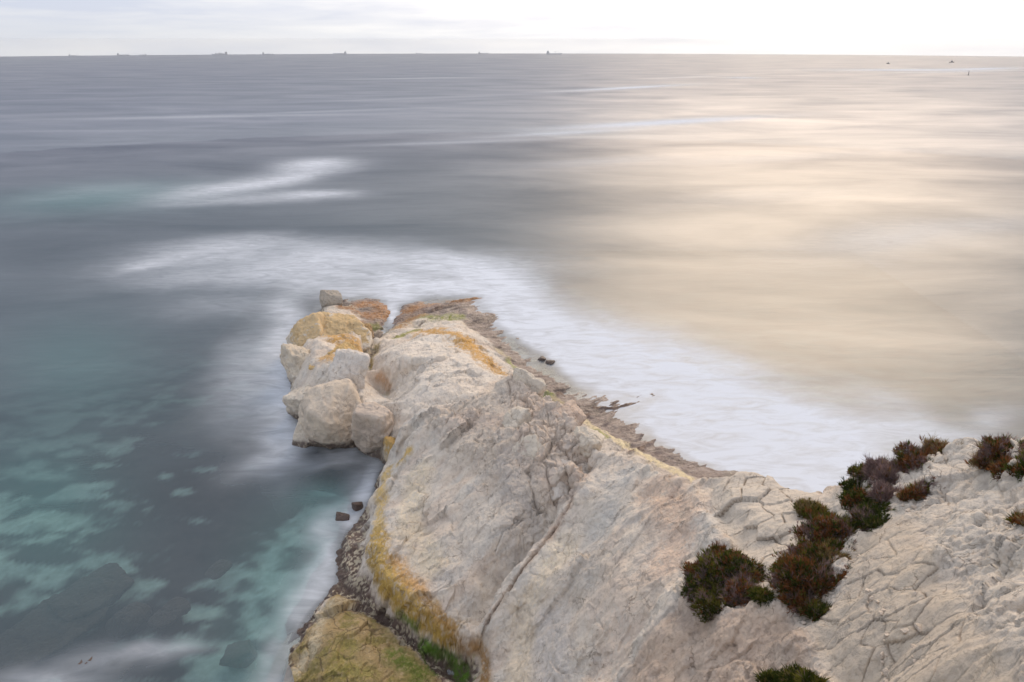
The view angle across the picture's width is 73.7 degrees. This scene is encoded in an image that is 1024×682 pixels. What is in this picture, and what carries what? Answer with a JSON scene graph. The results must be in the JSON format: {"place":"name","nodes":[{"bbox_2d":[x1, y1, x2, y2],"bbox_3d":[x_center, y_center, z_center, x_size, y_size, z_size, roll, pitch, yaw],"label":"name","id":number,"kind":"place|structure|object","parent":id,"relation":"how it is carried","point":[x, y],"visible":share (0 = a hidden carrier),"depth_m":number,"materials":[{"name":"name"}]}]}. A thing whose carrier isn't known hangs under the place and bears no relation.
{"place":"outdoors","nodes":[
{"label":"outdoors","id":0,"kind":"place"},
{"bbox_2d":[267,633,299,681],"bbox_3d":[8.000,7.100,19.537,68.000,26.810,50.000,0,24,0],"label":"sea foam","id":1,"kind":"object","parent":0,"point":[280,670],"depth_m":29.28,"materials":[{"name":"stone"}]},
{"bbox_2d":[0,270,623,681],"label":"sea bed","id":2,"kind":"object","parent":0,"point":[274,558],"visible":0.05,"depth_m":35.65,"materials":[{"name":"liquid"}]},
{"bbox_2d":[39,602,108,659],"bbox_3d":[-21.608,13.499,31.095,3.157,0.897,5.684,9,25,19],"label":"submerged boulder","id":3,"kind":"object","parent":2,"relation":"on","point":[84,625],"visible":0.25,"depth_m":31.60,"materials":[{"name":"stone"}]},
{"bbox_2d":[49,563,133,621],"bbox_3d":[-20.610,12.507,33.559,2.621,1.048,3.622,13,27,27],"label":"submerged boulder","id":4,"kind":"object","parent":2,"relation":"on","point":[85,602],"visible":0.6,"depth_m":32.98,"materials":[{"name":"stone"}]},
{"bbox_2d":[105,601,151,636],"bbox_3d":[-18.107,13.059,32.262,1.265,0.831,1.940,12,27,26],"label":"submerged boulder","id":5,"kind":"object","parent":2,"relation":"on","point":[127,615],"visible":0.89,"depth_m":31.98,"materials":[{"name":"stone"}]},
{"bbox_2d":[128,645,141,669],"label":"submerged boulder","id":6,"kind":"object","parent":2,"relation":"on","point":[137,650],"visible":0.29,"depth_m":30.11,"materials":[{"name":"stone"}]},
{"bbox_2d":[147,596,190,628],"bbox_3d":[-16.301,12.976,32.460,1.145,0.550,1.890,11,26,23],"label":"submerged boulder","id":7,"kind":"object","parent":2,"relation":"on","point":[171,611],"visible":0.97,"depth_m":32.33,"materials":[{"name":"stone"}]},
{"bbox_2d":[204,559,231,575],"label":"submerged boulder","id":8,"kind":"object","parent":2,"relation":"on","point":[223,566],"visible":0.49,"depth_m":35.14,"materials":[{"name":"stone"}]},
{"bbox_2d":[219,639,257,667],"bbox_3d":[-12.023,13.915,30.273,1.423,1.223,1.451,0,24,0],"label":"boulder","id":9,"kind":"object","parent":2,"relation":"on","point":[241,654],"visible":1,"depth_m":29.83,"materials":[{"name":"stone"}]},
{"bbox_2d":[256,286,1023,681],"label":"rock headland","id":10,"kind":"structure","parent":2,"relation":"on","point":[464,548],"depth_m":27.66,"materials":[{"name":"stone"}]},
{"bbox_2d":[280,343,309,382],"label":"boulder","id":11,"kind":"object","parent":10,"relation":"on","point":[292,357],"visible":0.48,"depth_m":51.06,"materials":[{"name":"stone"}]},
{"bbox_2d":[282,384,310,418],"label":"boulder","id":12,"kind":"object","parent":10,"relation":"on","point":[291,400],"visible":0.26,"depth_m":46.59,"materials":[{"name":"stone"}]},
{"bbox_2d":[292,421,310,451],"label":"boulder","id":13,"kind":"object","parent":10,"relation":"on","point":[300,440],"visible":0.48,"depth_m":43.81,"materials":[{"name":"stone"}]},
{"bbox_2d":[286,312,324,346],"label":"boulder","id":14,"kind":"object","parent":10,"relation":"on","point":[305,328],"visible":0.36,"depth_m":54.97,"materials":[{"name":"stone"}]},
{"bbox_2d":[308,341,357,369],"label":"boulder","id":15,"kind":"object","parent":10,"relation":"on","point":[346,345],"visible":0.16,"depth_m":51.07,"materials":[{"name":"stone"}]},
{"bbox_2d":[335,512,349,522],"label":"boulder","id":16,"kind":"object","parent":10,"relation":"on","point":[341,517],"visible":0.89,"depth_m":37.28,"materials":[{"name":"stone"}]},
{"bbox_2d":[322,312,372,352],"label":"boulder","id":17,"kind":"object","parent":10,"relation":"on","point":[336,323],"visible":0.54,"depth_m":55.63,"materials":[{"name":"stone"}]},
{"bbox_2d":[351,502,362,511],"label":"boulder","id":18,"kind":"object","parent":10,"relation":"on","point":[357,506],"visible":1,"depth_m":38.02,"materials":[{"name":"stone"}]},
{"bbox_2d":[364,323,373,338],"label":"boulder","id":19,"kind":"object","parent":10,"relation":"on","point":[368,326],"visible":0.32,"depth_m":58.77,"materials":[{"name":"stone"}]},
{"bbox_2d":[351,402,393,454],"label":"boulder","id":20,"kind":"object","parent":10,"relation":"on","point":[372,425],"visible":0.78,"depth_m":41.58,"materials":[{"name":"stone"}]},
{"bbox_2d":[383,436,395,461],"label":"boulder","id":21,"kind":"object","parent":10,"relation":"on","point":[388,442],"visible":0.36,"depth_m":40.84,"materials":[{"name":"stone"}]},
{"bbox_2d":[502,406,531,428],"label":"boulder","id":22,"kind":"object","parent":10,"relation":"on","point":[515,417],"visible":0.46,"depth_m":36.37,"materials":[{"name":"stone"}]},
{"bbox_2d":[513,367,546,397],"bbox_3d":[0.842,3.141,40.351,1.603,2.922,2.311,-16,28,-32],"label":"boulder","id":23,"kind":"object","parent":10,"relation":"on","point":[537,385],"visible":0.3,"depth_m":39.87,"materials":[{"name":"stone"}]},
{"bbox_2d":[512,434,549,476],"bbox_3d":[0.941,6.292,33.915,2.166,2.550,3.002,-8,25,-18],"label":"boulder","id":24,"kind":"object","parent":10,"relation":"on","point":[533,446],"visible":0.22,"depth_m":34.11,"materials":[{"name":"stone"}]},
{"bbox_2d":[537,356,545,361],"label":"boulder","id":25,"kind":"object","parent":10,"relation":"on","point":[542,359],"visible":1,"depth_m":55.82,"materials":[{"name":"stone"}]},
{"bbox_2d":[545,360,554,365],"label":"boulder","id":26,"kind":"object","parent":10,"relation":"on","point":[549,362],"visible":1,"depth_m":55.19,"materials":[{"name":"stone"}]},
{"bbox_2d":[551,459,573,501],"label":"boulder","id":27,"kind":"object","parent":10,"relation":"on","point":[561,489],"visible":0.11,"depth_m":31.80,"materials":[{"name":"stone"}]},
{"bbox_2d":[547,400,586,425],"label":"boulder","id":28,"kind":"object","parent":10,"relation":"on","point":[572,408],"visible":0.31,"depth_m":36.24,"materials":[{"name":"stone"}]},
{"bbox_2d":[573,425,604,458],"bbox_3d":[3.820,5.257,34.184,1.747,1.667,1.953,0,24,0],"label":"boulder","id":29,"kind":"object","parent":10,"relation":"on","point":[591,438],"visible":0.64,"depth_m":33.53,"materials":[{"name":"stone"}]},
{"bbox_2d":[679,538,766,622],"bbox_3d":[5.834,6.474,19.046,2.466,1.746,3.566,0,24,0],"label":"heath shrub","id":30,"kind":"object","parent":10,"relation":"on","point":[737,576],"visible":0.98,"depth_m":18.60,"materials":[{"name":"green plant"}]},
{"bbox_2d":[747,583,775,608],"bbox_3d":[6.244,6.407,17.187,0.749,0.661,1.119,0,24,0],"label":"heath shrub","id":31,"kind":"object","parent":10,"relation":"on","point":[760,593],"visible":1,"depth_m":17.05,"materials":[{"name":"green plant"}]},
{"bbox_2d":[753,660,830,681],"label":"heath shrub","id":32,"kind":"object","parent":10,"relation":"on","point":[795,672],"visible":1,"depth_m":14.54,"materials":[{"name":"green plant"}]},
{"bbox_2d":[762,513,870,621],"bbox_3d":[7.728,5.527,17.428,2.210,1.639,4.074,22,32,40],"label":"heath shrub","id":33,"kind":"object","parent":10,"relation":"on","point":[812,556],"visible":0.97,"depth_m":17.07,"materials":[{"name":"brown plant"}]},
{"bbox_2d":[791,496,843,519],"bbox_3d":[8.942,4.964,19.789,1.125,1.335,2.460,0,24,0],"label":"heath shrub","id":34,"kind":"object","parent":10,"relation":"on","point":[804,508],"visible":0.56,"depth_m":20.17,"materials":[{"name":"green plant"}]},
{"bbox_2d":[834,461,895,531],"bbox_3d":[9.726,4.228,18.896,1.440,1.370,3.862,7,25,16],"label":"heath shrub","id":35,"kind":"object","parent":10,"relation":"on","point":[852,495],"visible":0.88,"depth_m":18.74,"materials":[{"name":"green plant"}]},
{"bbox_2d":[879,651,884,659],"bbox_3d":[7.229,6.131,13.310,0.120,0.083,0.140,0,58,-18],"label":"stone chip","id":36,"kind":"object","parent":10,"relation":"on","point":[882,655],"visible":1,"depth_m":13.29,"materials":[{"name":"beige stone"}]},
{"bbox_2d":[859,452,910,503],"bbox_3d":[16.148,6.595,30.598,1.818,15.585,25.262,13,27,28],"label":"heath shrub","id":37,"kind":"object","parent":10,"relation":"on","point":[877,468],"visible":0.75,"depth_m":18.93,"materials":[{"name":"brown plant"}]},
{"bbox_2d":[882,668,888,675],"bbox_3d":[7.082,6.273,12.931,0.111,0.077,0.130,-12,41,0],"label":"stone chip","id":38,"kind":"object","parent":10,"relation":"on","point":[885,671],"visible":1,"depth_m":12.92,"materials":[{"name":"beige stone"}]},
{"bbox_2d":[900,628,908,633],"bbox_3d":[7.553,5.548,13.071,0.177,0.104,0.148,-16,11,-3],"label":"stone chip","id":39,"kind":"object","parent":10,"relation":"on","point":[904,630],"visible":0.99,"depth_m":13.05,"materials":[{"name":"beige stone"}]},
{"bbox_2d":[889,439,939,472],"bbox_3d":[11.201,3.233,18.965,1.395,1.028,1.421,21,31,39],"label":"heath shrub","id":40,"kind":"object","parent":10,"relation":"on","point":[906,455],"visible":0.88,"depth_m":18.94,"materials":[{"name":"brown plant"}]},
{"bbox_2d":[896,475,938,501],"bbox_3d":[10.346,3.739,17.322,1.027,0.844,0.818,-8,25,-18],"label":"heath shrub","id":41,"kind":"object","parent":10,"relation":"on","point":[915,491],"visible":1,"depth_m":17.33,"materials":[{"name":"brown plant"}]},
{"bbox_2d":[915,623,921,631],"bbox_3d":[7.626,5.371,12.789,0.154,0.107,0.180,18,25,-30],"label":"stone chip","id":42,"kind":"object","parent":10,"relation":"on","point":[918,626],"visible":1,"depth_m":12.75,"materials":[{"name":"beige stone"}]},
{"bbox_2d":[916,431,962,458],"bbox_3d":[11.789,2.865,18.780,1.209,0.994,1.386,13,27,26],"label":"heath shrub","id":43,"kind":"object","parent":10,"relation":"on","point":[931,446],"visible":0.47,"depth_m":18.92,"materials":[{"name":"brown plant"}]},
{"bbox_2d":[963,431,1023,482],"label":"heath shrub","id":44,"kind":"object","parent":10,"relation":"on","point":[984,456],"visible":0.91,"depth_m":16.10,"materials":[{"name":"brown plant"}]},
{"bbox_2d":[1002,506,1023,525],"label":"heath shrub","id":45,"kind":"object","parent":10,"relation":"on","point":[1015,517],"visible":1,"depth_m":13.26,"materials":[{"name":"brown plant"}]},
{"bbox_2d":[0,53,1023,681],"bbox_3d":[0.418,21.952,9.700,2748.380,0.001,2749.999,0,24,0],"label":"sea","id":46,"kind":"structure","parent":0,"point":[804,273],"depth_m":85.23,"materials":[{"name":"liquid"}]},
{"bbox_2d":[60,651,95,681],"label":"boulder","id":47,"kind":"object","parent":46,"relation":"in","point":[68,667],"visible":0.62,"depth_m":28.62,"materials":[{"name":"stone"}]},
{"bbox_2d":[298,378,361,452],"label":"boulder","id":48,"kind":"object","parent":46,"relation":"in","point":[326,411],"visible":0.75,"depth_m":43.04,"materials":[{"name":"stone"}]},
{"bbox_2d":[328,348,369,388],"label":"boulder","id":49,"kind":"object","parent":48,"relation":"on","point":[351,365],"visible":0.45,"depth_m":45.95,"materials":[{"name":"stone"}]},
{"bbox_2d":[319,290,342,307],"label":"boulder","id":50,"kind":"object","parent":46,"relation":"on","point":[329,297],"visible":0.83,"depth_m":65.28,"materials":[{"name":"stone"}]},
{"bbox_2d":[0,0,1023,55],"label":"sky","id":51,"kind":"structure","parent":0,"point":[27,27],"materials":[{"name":"white"}]}
]}

